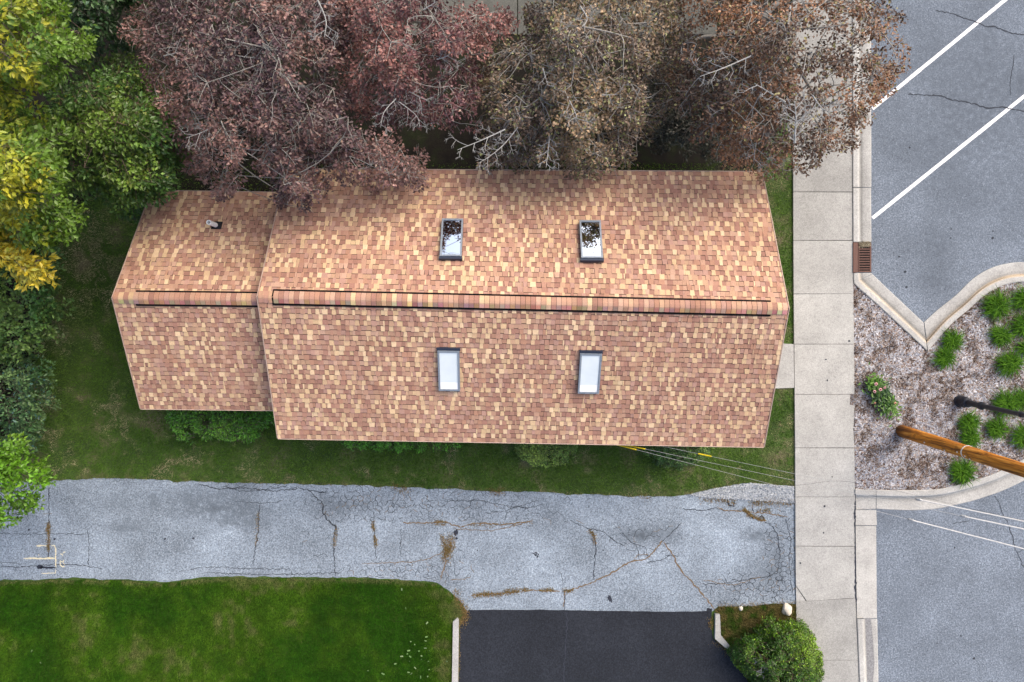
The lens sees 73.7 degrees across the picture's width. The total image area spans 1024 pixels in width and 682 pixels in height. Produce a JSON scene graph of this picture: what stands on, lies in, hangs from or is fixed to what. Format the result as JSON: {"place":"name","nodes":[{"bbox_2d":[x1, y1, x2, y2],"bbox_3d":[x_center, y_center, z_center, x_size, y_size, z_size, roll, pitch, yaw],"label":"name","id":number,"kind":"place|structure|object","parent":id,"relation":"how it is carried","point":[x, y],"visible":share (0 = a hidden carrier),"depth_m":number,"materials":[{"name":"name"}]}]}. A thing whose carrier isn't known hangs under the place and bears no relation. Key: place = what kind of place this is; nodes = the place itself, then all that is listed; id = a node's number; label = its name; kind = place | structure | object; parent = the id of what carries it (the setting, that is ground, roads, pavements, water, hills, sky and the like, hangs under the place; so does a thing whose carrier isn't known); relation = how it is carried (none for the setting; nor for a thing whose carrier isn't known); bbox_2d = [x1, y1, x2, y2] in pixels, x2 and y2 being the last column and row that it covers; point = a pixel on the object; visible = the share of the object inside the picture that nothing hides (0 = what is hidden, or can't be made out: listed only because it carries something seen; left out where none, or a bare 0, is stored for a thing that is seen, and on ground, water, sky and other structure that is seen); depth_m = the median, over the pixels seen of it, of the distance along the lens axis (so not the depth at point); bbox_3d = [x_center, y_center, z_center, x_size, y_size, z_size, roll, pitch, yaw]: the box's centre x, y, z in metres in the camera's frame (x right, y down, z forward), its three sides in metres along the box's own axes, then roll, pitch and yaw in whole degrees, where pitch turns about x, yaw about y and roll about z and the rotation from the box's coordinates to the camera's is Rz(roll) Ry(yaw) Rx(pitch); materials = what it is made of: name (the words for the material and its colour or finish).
{"place":"outdoors","nodes":[
{"label":"outdoors","id":0,"kind":"place"},
{"bbox_2d":[0,577,462,681],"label":"lush lawn","id":1,"kind":"structure","parent":0,"point":[281,616],"depth_m":21.94,"materials":[{"name":"green plant"}]},
{"bbox_2d":[31,588,447,678],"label":"flowers","id":2,"kind":"object","parent":1,"relation":"on","point":[400,656],"visible":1,"depth_m":21.86,"materials":[{"name":"plant"}]},
{"bbox_2d":[0,0,790,459],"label":"soil","id":3,"kind":"structure","parent":0,"point":[442,148],"depth_m":21.96,"materials":[{"name":"brown soil"}]},
{"bbox_2d":[0,231,59,291],"bbox_3d":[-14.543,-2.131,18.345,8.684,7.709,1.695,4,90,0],"label":"golden tree","id":4,"kind":"object","parent":3,"relation":"on","point":[25,267],"visible":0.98,"depth_m":15.08,"materials":[{"name":"yellow plant"}]},
{"bbox_2d":[0,96,88,253],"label":"yellowing tree","id":5,"kind":"object","parent":3,"relation":"on","point":[29,165],"visible":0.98,"depth_m":13.87,"materials":[{"name":"green plant"}]},
{"bbox_2d":[0,0,99,118],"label":"yellowing tree","id":6,"kind":"object","parent":3,"relation":"on","point":[22,17],"visible":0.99,"depth_m":12.84,"materials":[{"name":"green plant"}]},
{"bbox_2d":[60,0,146,56],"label":"dark green tree","id":7,"kind":"object","parent":3,"relation":"on","point":[85,10],"visible":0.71,"depth_m":17.51,"materials":[{"name":"green plant"}]},
{"bbox_2d":[41,49,201,223],"bbox_3d":[-10.519,-5.703,18.681,5.867,6.910,4.885,24,90,0],"label":"green tree","id":8,"kind":"object","parent":3,"relation":"on","point":[146,168],"visible":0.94,"depth_m":16.79,"materials":[{"name":"green plant"}]},
{"bbox_2d":[116,0,431,214],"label":"purple plum tree","id":9,"kind":"object","parent":3,"relation":"on","point":[262,58],"visible":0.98,"depth_m":15.66,"materials":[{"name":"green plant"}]},
{"bbox_2d":[322,0,520,134],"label":"purple plum tree","id":10,"kind":"object","parent":3,"relation":"on","point":[450,42],"visible":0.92,"depth_m":16.27,"materials":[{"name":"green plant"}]},
{"bbox_2d":[356,0,716,34],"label":"patio","id":11,"kind":"structure","parent":3,"relation":"on","point":[490,4],"depth_m":21.93,"materials":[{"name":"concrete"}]},
{"bbox_2d":[448,0,695,181],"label":"olive brown tree","id":12,"kind":"object","parent":3,"relation":"on","point":[574,45],"visible":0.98,"depth_m":16.51,"materials":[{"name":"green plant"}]},
{"bbox_2d":[641,53,744,166],"bbox_3d":[5.483,-6.981,20.416,3.299,3.341,3.733,0,90,0],"label":"understory shrub","id":13,"kind":"object","parent":3,"relation":"on","point":[678,128],"visible":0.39,"depth_m":19.64,"materials":[{"name":"brown plant"}]},
{"bbox_2d":[661,0,911,184],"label":"rust brown tree","id":14,"kind":"object","parent":3,"relation":"on","point":[770,44],"visible":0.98,"depth_m":16.18,"materials":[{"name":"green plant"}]},
{"bbox_2d":[0,0,794,681],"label":"lawn","id":15,"kind":"structure","parent":0,"point":[784,440],"depth_m":21.96,"materials":[{"name":"green plant"}]},
{"bbox_2d":[0,432,56,529],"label":"bright green tree","id":16,"kind":"object","parent":15,"relation":"on","point":[10,472],"visible":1,"depth_m":16.83,"materials":[{"name":"green plant"}]},
{"bbox_2d":[0,351,61,453],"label":"leafy bush","id":17,"kind":"object","parent":15,"relation":"on","point":[26,397],"visible":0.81,"depth_m":20.14,"materials":[{"name":"green plant"}]},
{"bbox_2d":[0,239,78,366],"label":"leafy bush","id":18,"kind":"object","parent":15,"relation":"on","point":[10,308],"visible":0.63,"depth_m":19.77,"materials":[{"name":"green plant"}]},
{"bbox_2d":[165,410,274,444],"bbox_3d":[-9.185,2.583,21.408,3.673,1.333,1.493,0,90,0],"label":"leafy shrub","id":19,"kind":"object","parent":15,"relation":"on","point":[243,424],"visible":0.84,"depth_m":21.18,"materials":[{"name":"green plant"}]},
{"bbox_2d":[254,182,277,190],"bbox_3d":[-7.800,-4.622,21.657,0.996,0.598,0.763,0,90,0],"label":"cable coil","id":20,"kind":"object","parent":15,"relation":"on","point":[263,184],"visible":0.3,"depth_m":21.42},
{"bbox_2d":[340,440,460,453],"bbox_3d":[-3.543,3.045,21.666,3.997,0.808,1.160,0,90,0],"label":"hedge","id":21,"kind":"object","parent":15,"relation":"on","point":[381,445],"visible":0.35,"depth_m":21.56,"materials":[{"name":"green plant"}]},
{"bbox_2d":[111,168,789,447],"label":"house","id":22,"kind":"structure","parent":15,"relation":"on","point":[639,307],"depth_m":17.87,"materials":[{"name":"tile"}]},
{"bbox_2d":[452,617,458,681],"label":"edging kerb","id":23,"kind":"structure","parent":15,"relation":"on","point":[455,657],"depth_m":21.84,"materials":[{"name":"concrete"}]},
{"bbox_2d":[514,443,578,467],"bbox_3d":[1.010,3.268,21.422,2.477,1.419,1.617,0,90,0],"label":"round shrub","id":24,"kind":"object","parent":15,"relation":"on","point":[557,450],"visible":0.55,"depth_m":21.11,"materials":[{"name":"green plant"}]},
{"bbox_2d":[643,446,713,470],"bbox_3d":[5.299,3.373,21.469,2.496,1.316,1.561,0,90,0],"label":"round shrub","id":25,"kind":"object","parent":15,"relation":"on","point":[684,453],"visible":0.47,"depth_m":21.16,"materials":[{"name":"green plant"}]},
{"bbox_2d":[714,613,728,647],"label":"edging kerb","id":26,"kind":"structure","parent":15,"relation":"on","point":[719,638],"depth_m":21.84,"materials":[{"name":"concrete"}]},
{"bbox_2d":[776,344,793,387],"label":"footpath","id":27,"kind":"structure","parent":15,"relation":"on","point":[785,378],"depth_m":21.89,"materials":[{"name":"concrete"}]},
{"bbox_2d":[0,478,795,611],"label":"driveway","id":28,"kind":"structure","parent":0,"point":[128,524],"depth_m":21.95,"materials":[{"name":"grey asphalt"}]},
{"bbox_2d":[23,545,64,573],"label":"survey marks","id":29,"kind":"object","parent":28,"relation":"on","point":[48,557],"visible":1,"depth_m":21.94,"materials":[{"name":"paint"}]},
{"bbox_2d":[0,482,795,609],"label":"driveway cracks","id":30,"kind":"object","parent":28,"relation":"on","point":[634,560],"visible":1,"depth_m":21.94,"materials":[{"name":"black asphalt"}]},
{"bbox_2d":[45,482,795,679],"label":"dry weeds","id":31,"kind":"object","parent":28,"relation":"on","point":[446,549],"visible":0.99,"depth_m":21.93,"materials":[{"name":"brown plant"}]},
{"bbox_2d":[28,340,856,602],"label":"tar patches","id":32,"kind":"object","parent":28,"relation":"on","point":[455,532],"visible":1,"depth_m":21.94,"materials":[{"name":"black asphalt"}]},
{"bbox_2d":[689,483,794,502],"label":"gravel","id":33,"kind":"structure","parent":28,"relation":"on","point":[748,491],"depth_m":21.92,"materials":[{"name":"grey gravel"}]},
{"bbox_2d":[459,608,749,681],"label":"sealed driveway","id":34,"kind":"structure","parent":0,"point":[601,646],"depth_m":21.94,"materials":[{"name":"black asphalt"}]},
{"bbox_2d":[510,613,701,681],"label":"sealed driveway crack","id":35,"kind":"object","parent":34,"relation":"on","point":[565,647],"visible":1,"depth_m":21.94,"materials":[{"name":"black asphalt"}]},
{"bbox_2d":[715,603,822,681],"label":"verge","id":36,"kind":"structure","parent":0,"point":[749,624],"depth_m":21.94,"materials":[{"name":"green plant"}]},
{"bbox_2d":[725,615,824,681],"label":"clipped yew","id":37,"kind":"object","parent":36,"relation":"on","point":[778,641],"visible":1,"depth_m":20.90,"materials":[{"name":"green plant"}]},
{"bbox_2d":[781,603,791,615],"bbox_3d":[8.822,8.608,21.847,0.313,0.235,0.382,10,90,0],"label":"rock","id":38,"kind":"object","parent":36,"relation":"on","point":[787,609],"visible":1,"depth_m":21.80,"materials":[{"name":"white stone"}]},
{"bbox_2d":[792,0,858,681],"bbox_3d":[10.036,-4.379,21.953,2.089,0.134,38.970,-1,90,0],"label":"sidewalk","id":39,"kind":"structure","parent":0,"point":[823,319],"depth_m":21.89,"materials":[{"name":"concrete"}]},
{"bbox_2d":[852,0,1023,681],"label":"road","id":40,"kind":"structure","parent":0,"point":[938,594],"depth_m":22.00,"materials":[{"name":"grey asphalt"}]},
{"bbox_2d":[852,0,870,241],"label":"kerb","id":41,"kind":"structure","parent":40,"relation":"on","point":[862,196],"depth_m":21.98,"materials":[{"name":"concrete"}]},
{"bbox_2d":[853,242,870,272],"bbox_3d":[11.252,-2.687,21.950,0.655,0.200,0.982,0,90,0],"label":"storm drain","id":42,"kind":"object","parent":40,"relation":"on","point":[861,260],"visible":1,"depth_m":21.97,"materials":[{"name":"metal"}]},
{"bbox_2d":[859,241,870,248],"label":"drain litter","id":43,"kind":"object","parent":42,"relation":"on","point":[863,244],"visible":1,"depth_m":21.95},
{"bbox_2d":[856,510,878,681],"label":"gutter","id":44,"kind":"object","parent":40,"relation":"on","point":[866,574],"visible":1,"depth_m":21.95,"materials":[{"name":"concrete"}]},
{"bbox_2d":[864,618,873,681],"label":"gutter stain","id":45,"kind":"object","parent":44,"relation":"on","point":[869,653],"visible":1,"depth_m":21.96,"materials":[{"name":"grey concrete"}]},
{"bbox_2d":[850,282,1023,489],"bbox_3d":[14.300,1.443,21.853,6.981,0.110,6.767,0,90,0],"label":"mulch","id":46,"kind":"object","parent":40,"relation":"on","point":[890,353],"visible":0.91,"depth_m":21.89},
{"bbox_2d":[858,362,903,426],"bbox_3d":[11.740,1.668,21.699,1.105,0.426,2.188,-30,90,0],"label":"coneflower","id":47,"kind":"object","parent":46,"relation":"on","point":[882,395],"visible":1,"depth_m":21.62,"materials":[{"name":"green plant"}]},
{"bbox_2d":[930,343,958,371],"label":"grass clump","id":48,"kind":"object","parent":46,"relation":"on","point":[945,357],"visible":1,"depth_m":21.74,"materials":[{"name":"green plant"}]},
{"bbox_2d":[941,326,967,353],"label":"grass clump","id":49,"kind":"object","parent":46,"relation":"on","point":[953,340],"visible":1,"depth_m":21.73,"materials":[{"name":"green plant"}]},
{"bbox_2d":[896,425,1023,477],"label":"utility pole","id":50,"kind":"object","parent":46,"relation":"on","point":[1005,464],"visible":1,"depth_m":18.72,"materials":[{"name":"brown wood"}]},
{"bbox_2d":[617,445,1023,548],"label":"service wire","id":51,"kind":"object","parent":50,"relation":"attached to","point":[910,519],"visible":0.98,"depth_m":15.20,"materials":[{"name":"metal"}]},
{"bbox_2d":[625,445,1023,529],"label":"service wire","id":52,"kind":"object","parent":50,"relation":"attached to","point":[964,516],"visible":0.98,"depth_m":15.40,"materials":[{"name":"metal"}]},
{"bbox_2d":[663,446,1023,521],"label":"service wire","id":53,"kind":"object","parent":50,"relation":"attached to","point":[918,499],"visible":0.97,"depth_m":15.27,"materials":[{"name":"metal"}]},
{"bbox_2d":[722,481,1023,520],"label":"telephone wire","id":54,"kind":"object","parent":50,"relation":"attached to","point":[880,487],"visible":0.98,"depth_m":18.80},
{"bbox_2d":[945,456,981,488],"bbox_3d":[14.381,4.174,21.781,1.270,0.284,1.256,0,90,0],"label":"grass clump","id":55,"kind":"object","parent":46,"relation":"on","point":[962,472],"visible":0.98,"depth_m":21.70,"materials":[{"name":"green plant"}]},
{"bbox_2d":[954,408,984,434],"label":"grass clump","id":56,"kind":"object","parent":46,"relation":"on","point":[969,423],"visible":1,"depth_m":21.74,"materials":[{"name":"green plant"}]},
{"bbox_2d":[956,425,982,447],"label":"grass clump","id":57,"kind":"object","parent":46,"relation":"on","point":[972,438],"visible":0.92,"depth_m":21.74,"materials":[{"name":"green plant"}]},
{"bbox_2d":[954,395,1023,417],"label":"lamp post","id":58,"kind":"object","parent":46,"relation":"on","point":[960,401],"visible":1,"depth_m":20.86,"materials":[{"name":"black metal"}]},
{"bbox_2d":[976,284,1014,324],"bbox_3d":[15.485,-1.097,21.769,1.394,0.304,1.287,-36,90,0],"label":"grass clump","id":59,"kind":"object","parent":46,"relation":"on","point":[996,306],"visible":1,"depth_m":21.68,"materials":[{"name":"green plant"}]},
{"bbox_2d":[985,414,1013,442],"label":"grass clump","id":60,"kind":"object","parent":46,"relation":"on","point":[998,428],"visible":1,"depth_m":21.74,"materials":[{"name":"green plant"}]},
{"bbox_2d":[986,319,1016,353],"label":"grass clump","id":61,"kind":"object","parent":46,"relation":"on","point":[1001,334],"visible":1,"depth_m":21.73,"materials":[{"name":"green plant"}]},
{"bbox_2d":[987,384,1023,421],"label":"grass clump","id":62,"kind":"object","parent":46,"relation":"on","point":[1005,400],"visible":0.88,"depth_m":21.71,"materials":[{"name":"green plant"}]},
{"bbox_2d":[990,344,1023,381],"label":"grass clump","id":63,"kind":"object","parent":46,"relation":"on","point":[1010,362],"visible":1,"depth_m":21.71,"materials":[{"name":"green plant"}]},
{"bbox_2d":[1006,420,1023,451],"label":"grass clump","id":64,"kind":"object","parent":46,"relation":"on","point":[1019,437],"visible":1,"depth_m":21.72,"materials":[{"name":"green plant"}]},
{"bbox_2d":[1007,282,1023,312],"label":"grass clump","id":65,"kind":"object","parent":46,"relation":"on","point":[1019,299],"visible":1,"depth_m":21.74,"materials":[{"name":"green plant"}]},
{"bbox_2d":[1008,310,1023,342],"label":"grass clump","id":66,"kind":"object","parent":46,"relation":"on","point":[1019,325],"visible":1,"depth_m":21.73,"materials":[{"name":"green plant"}]},
{"bbox_2d":[1013,386,1023,410],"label":"grass clump","id":67,"kind":"object","parent":46,"relation":"on","point":[1020,396],"visible":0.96,"depth_m":21.73,"materials":[{"name":"green plant"}]},
{"bbox_2d":[1013,340,1023,357],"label":"grass clump","id":68,"kind":"object","parent":46,"relation":"on","point":[1021,346],"visible":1,"depth_m":21.78,"materials":[{"name":"green plant"}]},
{"bbox_2d":[853,262,1023,349],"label":"island kerb","id":69,"kind":"structure","parent":40,"relation":"on","point":[944,316],"depth_m":21.97,"materials":[{"name":"concrete"}]},
{"bbox_2d":[855,459,1023,509],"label":"island kerb","id":70,"kind":"structure","parent":40,"relation":"on","point":[999,481],"depth_m":21.98,"materials":[{"name":"concrete"}]},
{"bbox_2d":[872,0,1023,218],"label":"parking lines","id":71,"kind":"object","parent":40,"relation":"on","point":[962,145],"visible":0.98,"depth_m":22.00,"materials":[{"name":"white paint"}]},
{"bbox_2d":[890,10,1023,659],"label":"road cracks","id":72,"kind":"object","parent":40,"relation":"on","point":[992,238],"visible":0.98,"depth_m":22.00,"materials":[{"name":"black asphalt"}]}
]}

